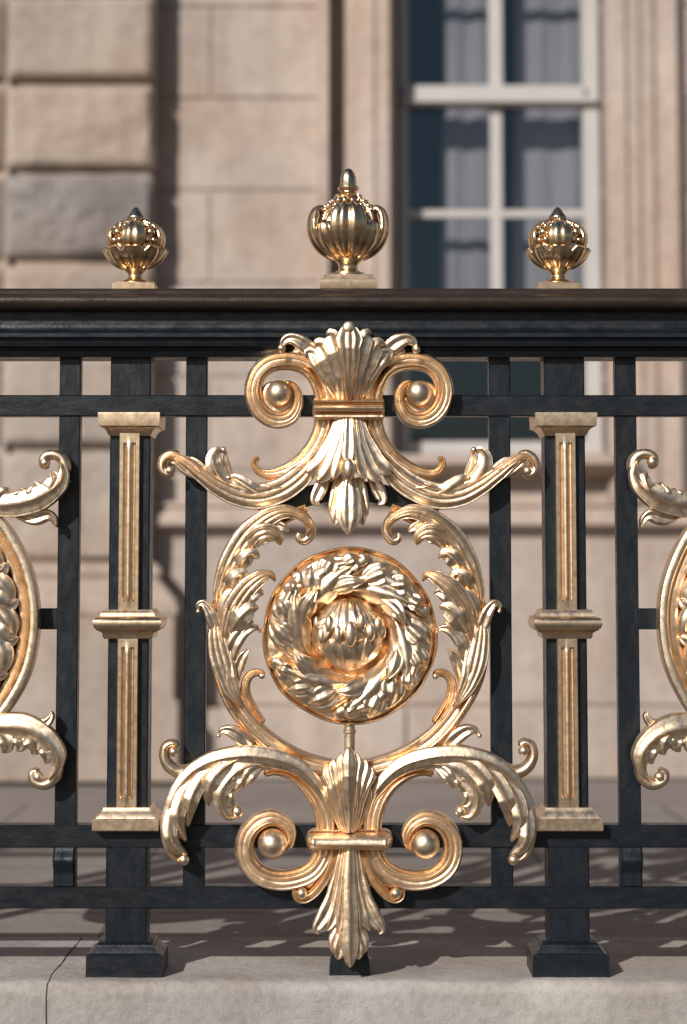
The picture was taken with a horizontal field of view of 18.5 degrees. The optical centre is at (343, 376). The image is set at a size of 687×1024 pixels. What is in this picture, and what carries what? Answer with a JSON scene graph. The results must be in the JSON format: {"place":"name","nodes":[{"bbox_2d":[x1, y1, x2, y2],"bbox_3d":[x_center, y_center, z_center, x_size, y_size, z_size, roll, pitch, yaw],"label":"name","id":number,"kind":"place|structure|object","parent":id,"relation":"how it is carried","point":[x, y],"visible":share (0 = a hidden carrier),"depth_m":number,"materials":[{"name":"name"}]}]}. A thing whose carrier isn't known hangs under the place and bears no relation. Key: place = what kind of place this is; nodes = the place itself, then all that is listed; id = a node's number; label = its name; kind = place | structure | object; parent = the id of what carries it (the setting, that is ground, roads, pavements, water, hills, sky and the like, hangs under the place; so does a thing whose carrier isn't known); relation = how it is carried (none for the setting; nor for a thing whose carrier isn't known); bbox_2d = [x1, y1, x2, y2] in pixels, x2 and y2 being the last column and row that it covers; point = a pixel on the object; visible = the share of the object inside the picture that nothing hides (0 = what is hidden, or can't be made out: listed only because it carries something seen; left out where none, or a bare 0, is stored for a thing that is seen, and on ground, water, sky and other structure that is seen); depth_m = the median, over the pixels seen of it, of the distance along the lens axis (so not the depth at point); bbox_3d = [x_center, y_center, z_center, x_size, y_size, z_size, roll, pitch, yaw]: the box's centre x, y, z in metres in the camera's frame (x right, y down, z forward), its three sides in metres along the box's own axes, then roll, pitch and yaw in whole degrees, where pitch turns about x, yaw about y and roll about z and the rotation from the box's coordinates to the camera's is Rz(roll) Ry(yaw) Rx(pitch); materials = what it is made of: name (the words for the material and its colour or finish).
{"place":"outdoors","nodes":[
{"label":"outdoors","id":0,"kind":"place"},
{"bbox_2d":[0,0,686,780],"bbox_3d":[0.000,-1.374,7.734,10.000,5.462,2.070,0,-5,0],"label":"stone building","id":1,"kind":"structure","parent":0,"point":[228,142],"depth_m":6.81,"materials":[{"name":"beige stone"}]},
{"bbox_2d":[398,0,603,453],"bbox_3d":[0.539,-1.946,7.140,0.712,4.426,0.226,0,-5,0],"label":"window","id":2,"kind":"structure","parent":1,"relation":"in","point":[554,97],"depth_m":7.12,"materials":[{"name":"white paint"}]},
{"label":"ground","id":3,"kind":"structure","parent":0,"visible":0},
{"bbox_2d":[0,937,80,1023],"bbox_3d":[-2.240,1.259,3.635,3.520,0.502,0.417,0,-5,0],"label":"kerb","id":4,"kind":"structure","parent":3,"relation":"on","point":[29,966],"depth_m":3.53,"materials":[{"name":"stone"}]},
{"bbox_2d":[0,779,686,939],"bbox_3d":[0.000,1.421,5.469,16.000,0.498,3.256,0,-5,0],"label":"terrace","id":5,"kind":"structure","parent":3,"relation":"on","point":[23,801],"depth_m":4.72,"materials":[{"name":"beige stone"}]},
{"bbox_2d":[47,937,686,1023],"bbox_3d":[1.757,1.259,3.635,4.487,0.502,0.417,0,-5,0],"label":"kerb","id":6,"kind":"structure","parent":3,"relation":"on","point":[290,980],"depth_m":3.46,"materials":[{"name":"stone"}]},
{"bbox_2d":[0,168,686,977],"bbox_3d":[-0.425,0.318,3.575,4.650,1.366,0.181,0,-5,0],"label":"iron railing","id":7,"kind":"object","parent":6,"relation":"on","point":[350,638],"visible":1,"depth_m":3.54,"materials":[{"name":"black metal"}]}
]}

